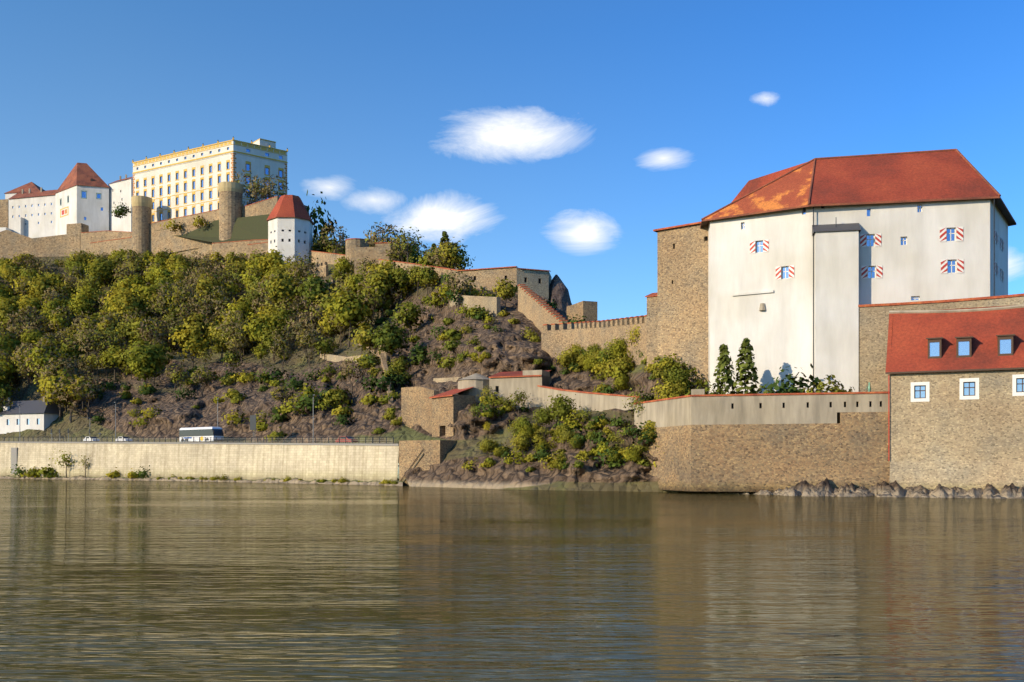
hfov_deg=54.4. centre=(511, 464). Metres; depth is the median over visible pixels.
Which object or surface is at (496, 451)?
tree
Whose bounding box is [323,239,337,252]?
budding tree
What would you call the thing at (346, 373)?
bare tree
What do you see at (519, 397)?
budding tree
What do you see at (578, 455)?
bush
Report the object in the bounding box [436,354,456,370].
bush
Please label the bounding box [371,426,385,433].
bush
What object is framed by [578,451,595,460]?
bush
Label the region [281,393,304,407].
bush
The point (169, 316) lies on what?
broadleaf tree
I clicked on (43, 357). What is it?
broadleaf tree
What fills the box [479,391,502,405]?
bush
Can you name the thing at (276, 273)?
broadleaf tree
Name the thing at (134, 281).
broadleaf tree
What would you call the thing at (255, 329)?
broadleaf tree
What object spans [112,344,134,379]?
broadleaf tree
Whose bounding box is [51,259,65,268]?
broadleaf tree
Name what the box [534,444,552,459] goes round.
dark bush
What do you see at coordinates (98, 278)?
budding tree
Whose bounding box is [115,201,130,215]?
dark bush
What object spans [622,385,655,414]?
budding tree
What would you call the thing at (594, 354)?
tree
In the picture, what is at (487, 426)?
tree
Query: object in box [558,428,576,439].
bush
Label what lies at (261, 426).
bush
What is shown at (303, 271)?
bare tree
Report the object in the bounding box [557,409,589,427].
bush
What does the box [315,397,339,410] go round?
bush
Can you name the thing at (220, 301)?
bare tree
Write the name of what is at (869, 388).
terrace statue
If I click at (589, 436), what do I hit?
bush
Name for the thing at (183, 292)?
bare tree
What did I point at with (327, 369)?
bush
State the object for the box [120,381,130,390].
dark bush
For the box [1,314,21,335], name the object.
bare tree
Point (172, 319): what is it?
budding tree
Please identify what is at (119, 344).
bare tree
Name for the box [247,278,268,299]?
budding tree
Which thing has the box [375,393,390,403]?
bush
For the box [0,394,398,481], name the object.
stone quay retaining wall
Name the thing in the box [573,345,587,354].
bush
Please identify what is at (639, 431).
dark bush
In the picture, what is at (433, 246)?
conifer tree
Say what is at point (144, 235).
oberhaus curtain walls
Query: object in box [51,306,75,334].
bare tree
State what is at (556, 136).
sky
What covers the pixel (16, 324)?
bare tree
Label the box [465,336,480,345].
bush
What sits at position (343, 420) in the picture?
dark bush
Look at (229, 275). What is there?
bare tree
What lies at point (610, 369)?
bush
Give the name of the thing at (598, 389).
bush
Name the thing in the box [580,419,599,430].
bush
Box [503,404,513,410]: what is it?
bush
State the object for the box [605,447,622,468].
tree
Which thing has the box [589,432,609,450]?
dark bush
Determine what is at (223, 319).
broadleaf tree
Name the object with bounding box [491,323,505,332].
dark bush
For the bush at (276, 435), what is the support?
on the hill terrain at (510, 348)
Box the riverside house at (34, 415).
[0,397,73,433]
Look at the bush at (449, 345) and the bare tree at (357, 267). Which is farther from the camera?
the bare tree at (357, 267)
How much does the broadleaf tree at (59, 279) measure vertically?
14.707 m
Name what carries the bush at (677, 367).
on the hill terrain at (510, 348)
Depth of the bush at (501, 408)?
167.05 m
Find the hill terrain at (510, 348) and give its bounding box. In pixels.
[0,255,738,493]
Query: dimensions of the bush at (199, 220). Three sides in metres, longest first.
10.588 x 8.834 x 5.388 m
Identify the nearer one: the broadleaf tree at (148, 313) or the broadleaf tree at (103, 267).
the broadleaf tree at (148, 313)
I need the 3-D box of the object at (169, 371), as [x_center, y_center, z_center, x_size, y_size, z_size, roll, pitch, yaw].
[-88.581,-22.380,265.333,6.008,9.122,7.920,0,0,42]
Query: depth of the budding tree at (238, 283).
346.68 m
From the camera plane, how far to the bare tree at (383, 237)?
315.84 m
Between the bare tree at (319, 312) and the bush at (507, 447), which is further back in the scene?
the bare tree at (319, 312)
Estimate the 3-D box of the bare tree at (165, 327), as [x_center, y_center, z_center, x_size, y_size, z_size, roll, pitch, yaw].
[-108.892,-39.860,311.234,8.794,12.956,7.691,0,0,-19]
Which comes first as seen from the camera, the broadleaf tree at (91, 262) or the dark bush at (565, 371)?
the dark bush at (565, 371)
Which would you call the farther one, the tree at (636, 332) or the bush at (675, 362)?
the tree at (636, 332)
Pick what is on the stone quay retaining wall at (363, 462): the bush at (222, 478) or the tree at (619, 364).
the bush at (222, 478)
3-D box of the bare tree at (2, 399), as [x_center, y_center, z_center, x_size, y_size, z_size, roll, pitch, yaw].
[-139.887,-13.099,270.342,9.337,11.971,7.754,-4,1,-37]
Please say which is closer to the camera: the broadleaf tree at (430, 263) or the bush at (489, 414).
the bush at (489, 414)
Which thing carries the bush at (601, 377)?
on the hill terrain at (510, 348)
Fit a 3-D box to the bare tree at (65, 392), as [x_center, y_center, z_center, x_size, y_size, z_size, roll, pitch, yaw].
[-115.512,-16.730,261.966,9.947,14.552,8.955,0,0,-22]
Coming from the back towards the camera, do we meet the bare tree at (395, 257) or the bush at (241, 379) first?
the bare tree at (395, 257)
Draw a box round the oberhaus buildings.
[0,163,132,237]
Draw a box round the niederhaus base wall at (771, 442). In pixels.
[625,389,889,491]
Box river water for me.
[0,467,1023,681]
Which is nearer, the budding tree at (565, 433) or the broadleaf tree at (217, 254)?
the budding tree at (565, 433)
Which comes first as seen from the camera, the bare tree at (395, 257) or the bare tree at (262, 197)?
the bare tree at (395, 257)
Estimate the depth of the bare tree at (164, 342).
297.86 m
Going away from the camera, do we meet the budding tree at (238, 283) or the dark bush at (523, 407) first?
the dark bush at (523, 407)
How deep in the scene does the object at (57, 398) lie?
265.58 m
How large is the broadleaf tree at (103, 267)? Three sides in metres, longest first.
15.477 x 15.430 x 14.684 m
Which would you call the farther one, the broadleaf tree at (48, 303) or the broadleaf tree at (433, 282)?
the broadleaf tree at (48, 303)
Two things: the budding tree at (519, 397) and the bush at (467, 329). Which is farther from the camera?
the bush at (467, 329)
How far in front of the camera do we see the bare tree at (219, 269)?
352.51 m
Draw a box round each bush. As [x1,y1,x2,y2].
[10,464,27,476]
[20,466,40,477]
[36,464,60,477]
[91,412,105,423]
[99,376,121,389]
[104,467,119,477]
[111,207,125,217]
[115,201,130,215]
[118,392,131,398]
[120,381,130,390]
[125,468,137,478]
[127,407,142,416]
[128,414,148,426]
[130,395,143,403]
[131,465,150,478]
[138,382,159,394]
[141,405,161,418]
[160,218,182,231]
[172,386,197,398]
[181,378,196,385]
[187,363,200,372]
[190,215,208,227]
[199,368,220,377]
[209,344,228,352]
[211,394,224,402]
[218,369,238,381]
[219,350,239,361]
[219,375,235,385]
[219,474,227,480]
[221,390,247,403]
[221,409,247,425]
[223,385,239,397]
[230,370,253,380]
[237,372,249,381]
[241,372,257,383]
[248,410,274,421]
[251,364,288,383]
[255,420,267,430]
[257,383,271,391]
[260,372,271,381]
[267,409,289,422]
[268,378,285,386]
[268,427,287,441]
[271,405,280,412]
[276,396,309,414]
[278,405,291,414]
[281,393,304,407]
[282,373,305,391]
[290,389,323,411]
[297,383,321,396]
[303,367,322,380]
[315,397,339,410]
[316,383,342,399]
[317,376,331,382]
[318,362,337,376]
[318,390,355,406]
[323,386,351,400]
[331,401,353,416]
[332,411,355,425]
[353,351,378,366]
[354,355,373,368]
[355,367,399,391]
[359,389,379,404]
[360,322,369,329]
[361,351,380,366]
[367,363,382,376]
[371,314,388,324]
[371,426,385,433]
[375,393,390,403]
[381,410,395,419]
[383,307,392,315]
[384,406,399,414]
[387,390,399,399]
[388,310,402,324]
[390,368,413,387]
[390,418,401,424]
[396,372,413,380]
[404,338,429,356]
[407,332,422,342]
[408,349,430,366]
[419,294,430,303]
[424,295,446,308]
[427,348,445,361]
[428,321,448,339]
[436,330,452,340]
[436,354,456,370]
[437,270,453,283]
[441,286,471,304]
[442,317,454,326]
[442,326,463,340]
[442,338,462,352]
[452,304,469,314]
[454,355,465,362]
[455,280,482,295]
[460,324,475,333]
[460,457,478,469]
[465,305,488,319]
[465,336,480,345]
[470,307,491,319]
[472,398,501,416]
[474,344,485,351]
[477,350,490,357]
[478,288,495,296]
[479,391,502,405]
[479,407,495,417]
[479,461,491,467]
[481,314,497,323]
[483,324,492,328]
[485,456,495,463]
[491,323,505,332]
[497,404,508,412]
[498,308,509,316]
[499,442,510,450]
[500,448,513,457]
[500,448,530,463]
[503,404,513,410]
[507,417,519,429]
[508,315,520,324]
[516,403,529,411]
[521,327,539,338]
[523,450,539,461]
[525,464,535,471]
[526,432,544,442]
[528,335,540,341]
[532,357,544,364]
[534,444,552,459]
[538,451,562,464]
[544,299,558,309]
[544,456,566,469]
[546,440,556,448]
[548,432,564,442]
[552,418,578,434]
[553,435,567,442]
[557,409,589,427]
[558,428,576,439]
[558,452,566,462]
[560,367,571,374]
[561,418,580,428]
[561,461,569,468]
[568,364,581,371]
[569,314,586,322]
[569,363,581,369]
[569,428,587,444]
[571,460,583,468]
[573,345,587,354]
[573,452,584,459]
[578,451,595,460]
[579,449,588,455]
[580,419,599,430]
[585,434,595,439]
[589,370,606,379]
[589,411,611,425]
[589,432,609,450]
[589,449,601,455]
[591,360,607,374]
[591,427,610,442]
[592,382,608,392]
[594,442,622,466]
[595,414,610,427]
[596,350,609,359]
[596,445,617,455]
[597,384,617,393]
[597,440,610,447]
[599,361,634,379]
[602,357,634,373]
[602,426,611,434]
[605,432,617,441]
[605,455,627,466]
[608,414,629,427]
[613,423,638,436]
[614,358,633,370]
[618,350,634,361]
[618,447,634,458]
[623,421,657,445]
[636,459,652,466]
[638,431,655,439]
[640,361,657,372]
[642,393,654,400]
[651,368,669,378]
[652,353,688,369]
[654,358,695,375]
[656,355,674,371]
[665,367,706,387]
[677,380,719,396]
[679,383,694,395]
[756,364,829,392]
[756,385,775,393]
[784,381,802,392]
[803,374,854,392]
[822,381,851,391]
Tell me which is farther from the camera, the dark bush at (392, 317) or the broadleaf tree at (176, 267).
the broadleaf tree at (176, 267)
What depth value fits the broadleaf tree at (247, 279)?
342.64 m
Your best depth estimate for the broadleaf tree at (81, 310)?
352.17 m
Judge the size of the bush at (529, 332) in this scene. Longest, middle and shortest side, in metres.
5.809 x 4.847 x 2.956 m
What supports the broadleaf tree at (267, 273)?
on the hill terrain at (510, 348)
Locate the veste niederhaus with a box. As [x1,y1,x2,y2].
[700,149,1015,422]
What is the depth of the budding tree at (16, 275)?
403.20 m
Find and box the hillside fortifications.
[298,238,646,485]
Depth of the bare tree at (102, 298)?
351.16 m
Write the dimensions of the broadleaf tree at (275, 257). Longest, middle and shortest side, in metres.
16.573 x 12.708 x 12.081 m
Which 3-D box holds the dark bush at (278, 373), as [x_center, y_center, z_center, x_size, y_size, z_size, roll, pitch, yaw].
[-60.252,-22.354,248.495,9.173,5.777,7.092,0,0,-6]
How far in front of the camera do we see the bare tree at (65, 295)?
368.10 m
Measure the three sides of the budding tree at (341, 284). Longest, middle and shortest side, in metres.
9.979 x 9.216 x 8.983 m
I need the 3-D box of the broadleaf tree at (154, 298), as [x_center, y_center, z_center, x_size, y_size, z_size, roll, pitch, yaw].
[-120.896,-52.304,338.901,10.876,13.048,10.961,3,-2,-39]
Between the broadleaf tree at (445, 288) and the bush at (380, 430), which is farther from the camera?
the broadleaf tree at (445, 288)
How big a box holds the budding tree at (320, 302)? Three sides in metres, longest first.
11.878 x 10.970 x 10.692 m
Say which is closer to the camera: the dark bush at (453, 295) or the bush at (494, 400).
the bush at (494, 400)
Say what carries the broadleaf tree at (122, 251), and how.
on the hill terrain at (510, 348)
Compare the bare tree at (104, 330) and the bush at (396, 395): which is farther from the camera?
the bare tree at (104, 330)
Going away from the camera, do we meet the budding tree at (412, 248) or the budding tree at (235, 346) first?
the budding tree at (235, 346)
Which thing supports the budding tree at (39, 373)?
on the hill terrain at (510, 348)
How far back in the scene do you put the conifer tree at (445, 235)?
272.73 m
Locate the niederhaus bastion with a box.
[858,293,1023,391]
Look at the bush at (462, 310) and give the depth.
219.43 m
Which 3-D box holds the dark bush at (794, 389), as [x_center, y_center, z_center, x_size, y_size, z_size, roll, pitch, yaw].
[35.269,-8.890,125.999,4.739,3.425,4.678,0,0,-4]
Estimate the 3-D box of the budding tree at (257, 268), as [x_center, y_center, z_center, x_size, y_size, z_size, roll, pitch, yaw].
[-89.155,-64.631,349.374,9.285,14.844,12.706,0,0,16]
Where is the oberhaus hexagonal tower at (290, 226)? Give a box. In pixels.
[267,195,313,263]
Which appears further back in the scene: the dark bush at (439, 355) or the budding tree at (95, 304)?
the budding tree at (95, 304)
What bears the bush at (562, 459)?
on the hill terrain at (510, 348)
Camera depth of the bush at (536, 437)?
151.76 m
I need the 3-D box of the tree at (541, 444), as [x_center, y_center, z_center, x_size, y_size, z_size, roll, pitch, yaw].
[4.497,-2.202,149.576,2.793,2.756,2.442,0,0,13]
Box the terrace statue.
[866,382,870,391]
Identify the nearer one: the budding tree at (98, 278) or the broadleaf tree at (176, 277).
the broadleaf tree at (176, 277)
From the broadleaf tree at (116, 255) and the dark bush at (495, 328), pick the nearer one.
the dark bush at (495, 328)
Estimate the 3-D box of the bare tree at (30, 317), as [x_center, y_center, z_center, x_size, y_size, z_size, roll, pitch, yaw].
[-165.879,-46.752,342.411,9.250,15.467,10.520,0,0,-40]
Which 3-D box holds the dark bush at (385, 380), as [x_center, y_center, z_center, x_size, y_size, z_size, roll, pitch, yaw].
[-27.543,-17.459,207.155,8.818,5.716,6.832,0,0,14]
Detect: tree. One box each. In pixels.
[0,254,17,283]
[0,257,25,290]
[0,277,9,288]
[0,284,22,300]
[0,295,21,313]
[0,302,21,325]
[0,314,14,335]
[0,327,18,340]
[0,334,21,352]
[0,345,19,383]
[0,347,13,356]
[0,356,23,383]
[0,365,13,387]
[0,375,19,404]
[0,394,12,411]
[1,265,21,288]
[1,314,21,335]
[1,330,18,345]
[7,315,34,344]
[7,321,29,352]
[8,252,32,268]
[8,294,27,303]
[8,346,31,372]
[9,292,47,321]
[9,306,44,346]
[10,266,48,281]
[10,273,36,292]
[11,342,42,385]
[12,253,35,272]
[12,350,32,380]
[13,260,45,276]
[13,306,44,329]
[14,283,31,297]
[16,276,33,297]
[16,327,49,347]
[16,364,35,388]
[17,327,34,347]
[20,341,71,374]
[22,316,54,337]
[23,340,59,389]
[25,255,43,268]
[25,277,51,297]
[27,272,61,309]
[27,363,61,398]
[34,369,82,411]
[36,257,57,275]
[36,305,68,324]
[37,296,66,317]
[37,333,60,345]
[37,333,60,351]
[37,371,80,416]
[37,373,57,388]
[38,358,81,379]
[39,270,71,285]
[40,292,67,314]
[41,291,63,305]
[44,286,72,300]
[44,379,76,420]
[45,353,87,379]
[46,273,67,284]
[47,309,74,342]
[47,370,84,408]
[48,315,71,338]
[49,449,73,477]
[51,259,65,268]
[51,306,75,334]
[52,294,80,319]
[53,373,92,422]
[55,278,80,300]
[55,327,76,344]
[56,336,93,362]
[58,348,77,374]
[59,257,69,275]
[61,257,83,282]
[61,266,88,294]
[62,355,85,375]
[63,260,91,285]
[64,374,98,415]
[65,334,90,358]
[66,250,91,263]
[66,291,94,317]
[66,325,84,340]
[68,299,95,317]
[68,371,105,419]
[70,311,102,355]
[70,320,110,357]
[71,273,92,293]
[71,282,103,306]
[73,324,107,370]
[74,354,91,374]
[74,455,89,477]
[76,311,105,346]
[77,269,106,288]
[77,281,98,291]
[79,358,97,375]
[82,283,110,318]
[82,354,106,375]
[83,255,106,279]
[84,251,106,269]
[84,257,120,289]
[87,264,103,289]
[89,320,134,372]
[90,279,107,290]
[92,318,120,340]
[93,282,117,300]
[93,354,112,379]
[94,323,116,340]
[96,311,124,332]
[96,315,119,329]
[97,306,118,321]
[98,291,111,313]
[98,324,121,343]
[98,342,128,381]
[100,283,137,307]
[102,290,134,309]
[104,335,126,367]
[105,299,131,318]
[107,262,128,285]
[108,295,141,320]
[109,288,148,315]
[110,247,127,258]
[110,281,135,292]
[110,322,131,349]
[111,251,126,261]
[111,275,142,289]
[112,255,124,267]
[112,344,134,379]
[113,263,136,282]
[114,337,181,384]
[115,321,134,348]
[116,252,145,273]
[121,255,142,276]
[122,249,136,262]
[122,255,149,277]
[122,308,148,345]
[122,320,151,340]
[124,314,153,337]
[127,271,149,286]
[129,281,170,302]
[129,356,160,384]
[132,333,149,345]
[133,253,150,273]
[135,316,176,344]
[138,303,155,318]
[139,262,160,285]
[141,325,172,344]
[142,249,154,260]
[143,249,171,269]
[143,262,164,277]
[143,294,170,317]
[143,301,159,317]
[144,284,171,315]
[146,289,183,323]
[147,281,181,304]
[147,363,163,386]
[148,294,175,319]
[148,338,169,351]
[151,263,174,282]
[151,316,175,345]
[154,276,175,288]
[159,312,193,341]
[161,264,193,276]
[162,310,179,320]
[164,251,191,270]
[164,314,186,350]
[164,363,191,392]
[165,286,197,308]
[165,320,184,350]
[168,321,186,352]
[168,326,214,367]
[168,367,191,389]
[169,299,199,320]
[170,271,189,286]
[172,267,190,279]
[172,280,192,297]
[172,284,200,311]
[173,259,195,275]
[173,302,204,321]
[178,289,202,309]
[178,310,216,356]
[182,262,216,286]
[184,278,206,309]
[186,290,214,325]
[189,249,203,262]
[190,257,206,269]
[190,277,226,304]
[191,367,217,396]
[192,275,226,309]
[193,269,224,282]
[193,349,212,367]
[195,300,221,333]
[197,256,217,269]
[198,292,228,317]
[201,322,227,359]
[202,320,224,344]
[203,286,234,323]
[204,257,234,280]
[204,319,215,342]
[209,250,226,268]
[209,290,229,311]
[210,326,228,351]
[211,271,238,287]
[212,332,235,354]
[214,300,243,321]
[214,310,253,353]
[214,325,236,350]
[216,285,232,296]
[217,301,232,319]
[217,314,242,325]
[219,261,250,297]
[220,335,244,358]
[220,349,249,372]
[222,254,248,289]
[222,278,240,297]
[223,268,248,297]
[224,252,241,265]
[224,296,255,320]
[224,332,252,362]
[225,320,251,358]
[229,290,262,317]
[233,169,266,204]
[233,286,263,318]
[234,259,249,279]
[239,268,267,290]
[240,290,260,315]
[241,275,262,290]
[241,312,281,343]
[242,253,268,277]
[244,260,266,275]
[244,265,265,289]
[246,177,275,200]
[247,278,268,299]
[250,249,267,275]
[251,292,279,324]
[251,343,269,366]
[257,246,289,273]
[257,274,278,302]
[257,302,278,320]
[258,326,285,359]
[259,175,288,197]
[260,267,273,279]
[261,272,298,301]
[261,302,304,344]
[262,275,303,307]
[262,305,297,346]
[263,335,281,361]
[266,280,299,308]
[269,264,290,279]
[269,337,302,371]
[270,385,293,414]
[272,326,302,350]
[275,297,304,333]
[279,257,296,271]
[283,265,308,281]
[283,266,307,284]
[285,255,303,265]
[285,312,309,346]
[290,251,317,273]
[290,260,321,284]
[292,277,308,303]
[292,295,316,327]
[293,271,334,320]
[295,329,318,362]
[296,324,324,365]
[299,305,328,336]
[306,189,339,245]
[308,296,328,322]
[311,232,335,250]
[312,235,333,251]
[312,333,339,361]
[313,291,333,315]
[315,290,342,316]
[316,279,353,304]
[316,321,341,342]
[317,310,345,343]
[320,221,349,253]
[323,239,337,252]
[324,288,376,346]
[326,240,345,254]
[328,314,353,346]
[329,266,349,280]
[330,358,366,393]
[331,238,346,253]
[331,274,346,291]
[334,256,353,272]
[336,273,354,288]
[338,286,361,304]
[344,272,363,301]
[346,323,370,354]
[347,272,369,308]
[348,321,382,355]
[355,257,376,273]
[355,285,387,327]
[357,259,371,274]
[357,269,388,287]
[360,267,395,316]
[363,222,398,246]
[366,259,383,271]
[367,320,405,365]
[368,291,394,317]
[372,255,407,304]
[373,225,405,248]
[373,325,412,361]
[379,368,399,381]
[386,243,408,261]
[386,263,415,305]
[387,233,418,261]
[387,299,429,337]
[388,226,421,261]
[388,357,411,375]
[394,232,427,261]
[405,246,415,262]
[407,263,423,296]
[412,242,427,259]
[413,263,440,293]
[414,268,441,293]
[418,253,431,265]
[419,253,457,268]
[424,245,439,265]
[427,243,435,264]
[430,245,459,267]
[433,240,460,266]
[435,231,449,266]
[435,237,474,269]
[435,280,460,309]
[445,267,472,310]
[465,402,481,425]
[477,438,496,456]
[478,384,495,399]
[483,422,491,429]
[491,277,517,311]
[493,447,504,457]
[497,396,511,407]
[507,390,532,415]
[507,425,518,437]
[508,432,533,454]
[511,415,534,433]
[519,425,535,436]
[528,422,543,433]
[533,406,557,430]
[533,441,549,450]
[536,426,552,440]
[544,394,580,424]
[553,424,569,434]
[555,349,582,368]
[557,430,574,445]
[565,343,582,353]
[568,437,583,450]
[573,405,595,426]
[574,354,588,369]
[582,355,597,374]
[583,343,600,357]
[585,349,602,364]
[602,342,616,359]
[602,356,635,377]
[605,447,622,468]
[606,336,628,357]
[606,346,617,360]
[612,433,626,446]
[613,375,629,390]
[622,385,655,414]
[623,447,642,467]
[626,325,639,346]
[632,443,648,458]
[639,420,655,434]
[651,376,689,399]
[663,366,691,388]
[711,344,736,393]
[731,338,760,393]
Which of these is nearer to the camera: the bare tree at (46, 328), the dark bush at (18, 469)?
the dark bush at (18, 469)
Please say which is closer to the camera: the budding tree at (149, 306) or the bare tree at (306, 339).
the bare tree at (306, 339)
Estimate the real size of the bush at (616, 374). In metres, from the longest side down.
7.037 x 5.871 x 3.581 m
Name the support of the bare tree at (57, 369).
on the hill terrain at (510, 348)
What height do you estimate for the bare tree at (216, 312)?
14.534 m
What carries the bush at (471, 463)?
on the hill terrain at (510, 348)
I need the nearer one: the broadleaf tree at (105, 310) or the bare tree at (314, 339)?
the bare tree at (314, 339)
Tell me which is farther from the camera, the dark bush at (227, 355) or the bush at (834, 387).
the dark bush at (227, 355)
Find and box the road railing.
[0,437,393,443]
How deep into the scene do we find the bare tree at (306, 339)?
262.62 m
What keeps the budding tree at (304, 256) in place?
on the hill terrain at (510, 348)
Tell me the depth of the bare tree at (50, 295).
365.63 m
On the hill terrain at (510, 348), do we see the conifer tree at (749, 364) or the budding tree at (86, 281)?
the budding tree at (86, 281)
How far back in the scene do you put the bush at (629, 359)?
154.71 m
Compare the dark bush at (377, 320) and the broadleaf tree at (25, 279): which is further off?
the broadleaf tree at (25, 279)
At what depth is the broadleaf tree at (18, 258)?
417.14 m
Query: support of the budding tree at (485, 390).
on the hill terrain at (510, 348)
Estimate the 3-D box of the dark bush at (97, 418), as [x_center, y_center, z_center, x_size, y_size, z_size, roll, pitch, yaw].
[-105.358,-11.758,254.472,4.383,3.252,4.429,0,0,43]
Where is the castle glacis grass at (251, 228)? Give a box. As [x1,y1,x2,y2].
[157,214,268,242]
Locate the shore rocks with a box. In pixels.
[739,478,1023,497]
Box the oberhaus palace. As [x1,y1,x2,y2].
[132,136,287,222]
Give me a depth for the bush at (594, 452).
140.42 m
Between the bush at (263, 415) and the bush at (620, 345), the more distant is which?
the bush at (263, 415)
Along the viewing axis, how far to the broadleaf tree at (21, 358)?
302.58 m
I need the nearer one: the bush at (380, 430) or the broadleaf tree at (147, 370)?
the bush at (380, 430)
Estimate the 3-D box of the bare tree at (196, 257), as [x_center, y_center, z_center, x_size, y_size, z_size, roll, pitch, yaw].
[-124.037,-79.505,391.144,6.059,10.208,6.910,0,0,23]
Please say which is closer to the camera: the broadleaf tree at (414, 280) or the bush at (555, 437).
the bush at (555, 437)
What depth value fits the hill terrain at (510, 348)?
208.54 m
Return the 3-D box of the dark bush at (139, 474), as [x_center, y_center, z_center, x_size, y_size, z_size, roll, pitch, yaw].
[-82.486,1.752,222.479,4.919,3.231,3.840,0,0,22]
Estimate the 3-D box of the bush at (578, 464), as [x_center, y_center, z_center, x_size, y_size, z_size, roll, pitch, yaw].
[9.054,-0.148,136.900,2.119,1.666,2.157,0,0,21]
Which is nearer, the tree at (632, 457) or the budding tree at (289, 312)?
the tree at (632, 457)
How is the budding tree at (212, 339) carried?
on the hill terrain at (510, 348)
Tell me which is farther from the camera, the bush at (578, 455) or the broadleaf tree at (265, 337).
the broadleaf tree at (265, 337)
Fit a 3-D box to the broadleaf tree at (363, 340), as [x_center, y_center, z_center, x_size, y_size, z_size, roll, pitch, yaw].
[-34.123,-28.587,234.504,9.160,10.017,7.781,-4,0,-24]
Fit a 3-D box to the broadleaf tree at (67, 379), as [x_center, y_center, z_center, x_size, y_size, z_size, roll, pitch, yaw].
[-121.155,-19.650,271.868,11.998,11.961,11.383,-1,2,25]
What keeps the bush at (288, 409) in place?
on the hill terrain at (510, 348)
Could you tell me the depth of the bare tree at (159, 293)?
337.74 m
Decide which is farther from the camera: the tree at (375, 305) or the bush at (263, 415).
the tree at (375, 305)
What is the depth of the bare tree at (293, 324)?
276.92 m
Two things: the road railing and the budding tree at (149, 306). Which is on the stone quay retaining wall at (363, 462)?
the road railing
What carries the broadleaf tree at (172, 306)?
on the hill terrain at (510, 348)
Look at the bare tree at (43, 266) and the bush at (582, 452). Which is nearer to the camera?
the bush at (582, 452)
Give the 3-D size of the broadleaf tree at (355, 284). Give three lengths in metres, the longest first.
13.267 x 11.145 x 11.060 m
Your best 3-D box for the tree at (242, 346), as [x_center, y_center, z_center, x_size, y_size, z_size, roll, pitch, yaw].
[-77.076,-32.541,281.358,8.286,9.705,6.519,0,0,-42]
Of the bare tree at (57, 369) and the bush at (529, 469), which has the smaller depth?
the bush at (529, 469)
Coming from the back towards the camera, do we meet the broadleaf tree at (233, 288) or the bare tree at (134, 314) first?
the broadleaf tree at (233, 288)
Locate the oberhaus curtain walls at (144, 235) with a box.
[0,181,308,267]
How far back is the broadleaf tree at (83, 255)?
406.51 m
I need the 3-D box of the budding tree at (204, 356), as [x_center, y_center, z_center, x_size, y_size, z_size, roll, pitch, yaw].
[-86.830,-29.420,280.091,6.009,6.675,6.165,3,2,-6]
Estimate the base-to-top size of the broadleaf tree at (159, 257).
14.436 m
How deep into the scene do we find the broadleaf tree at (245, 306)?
313.08 m
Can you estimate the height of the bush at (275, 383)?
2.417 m
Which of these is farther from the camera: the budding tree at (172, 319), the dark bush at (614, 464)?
the budding tree at (172, 319)
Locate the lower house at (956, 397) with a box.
[885,305,1023,491]
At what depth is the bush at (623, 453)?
134.55 m
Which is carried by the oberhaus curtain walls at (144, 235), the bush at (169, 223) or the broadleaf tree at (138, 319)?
the bush at (169, 223)
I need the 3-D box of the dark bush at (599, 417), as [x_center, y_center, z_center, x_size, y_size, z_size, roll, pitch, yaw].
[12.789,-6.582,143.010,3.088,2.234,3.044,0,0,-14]
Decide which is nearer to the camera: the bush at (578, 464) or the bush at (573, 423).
the bush at (578, 464)
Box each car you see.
[83,437,98,441]
[115,437,131,441]
[335,436,357,442]
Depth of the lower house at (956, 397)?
113.21 m
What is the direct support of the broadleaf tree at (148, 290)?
on the hill terrain at (510, 348)
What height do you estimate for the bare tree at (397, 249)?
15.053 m
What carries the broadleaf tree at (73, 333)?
on the hill terrain at (510, 348)
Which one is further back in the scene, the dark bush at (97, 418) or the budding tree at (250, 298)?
the budding tree at (250, 298)
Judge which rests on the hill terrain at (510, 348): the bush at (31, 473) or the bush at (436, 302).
the bush at (436, 302)
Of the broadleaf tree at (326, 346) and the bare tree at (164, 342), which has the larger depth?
the bare tree at (164, 342)
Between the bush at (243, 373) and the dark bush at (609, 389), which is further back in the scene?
the bush at (243, 373)
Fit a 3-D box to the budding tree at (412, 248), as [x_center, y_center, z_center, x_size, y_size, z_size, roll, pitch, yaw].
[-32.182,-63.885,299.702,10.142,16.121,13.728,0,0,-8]
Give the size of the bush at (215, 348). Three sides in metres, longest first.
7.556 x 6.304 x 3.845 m
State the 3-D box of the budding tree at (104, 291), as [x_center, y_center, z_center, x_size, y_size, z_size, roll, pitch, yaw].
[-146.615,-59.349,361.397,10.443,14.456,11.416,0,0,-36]
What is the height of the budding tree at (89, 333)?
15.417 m
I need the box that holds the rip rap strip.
[0,475,402,485]
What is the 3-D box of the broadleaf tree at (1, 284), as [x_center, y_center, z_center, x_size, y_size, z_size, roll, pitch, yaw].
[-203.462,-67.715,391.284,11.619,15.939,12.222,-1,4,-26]
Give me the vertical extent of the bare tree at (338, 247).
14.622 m
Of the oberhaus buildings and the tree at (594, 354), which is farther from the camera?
the oberhaus buildings
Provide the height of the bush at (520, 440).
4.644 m
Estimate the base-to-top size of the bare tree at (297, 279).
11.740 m
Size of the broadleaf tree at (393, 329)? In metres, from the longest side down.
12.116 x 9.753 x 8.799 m
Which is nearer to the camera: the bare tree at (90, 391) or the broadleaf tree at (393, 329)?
the broadleaf tree at (393, 329)
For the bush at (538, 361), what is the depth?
175.29 m
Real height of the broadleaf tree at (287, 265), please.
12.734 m
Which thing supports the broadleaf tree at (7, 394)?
on the hill terrain at (510, 348)
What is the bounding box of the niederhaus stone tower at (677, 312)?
[645,222,707,393]
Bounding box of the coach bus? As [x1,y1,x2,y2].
[179,427,225,441]
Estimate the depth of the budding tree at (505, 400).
167.97 m

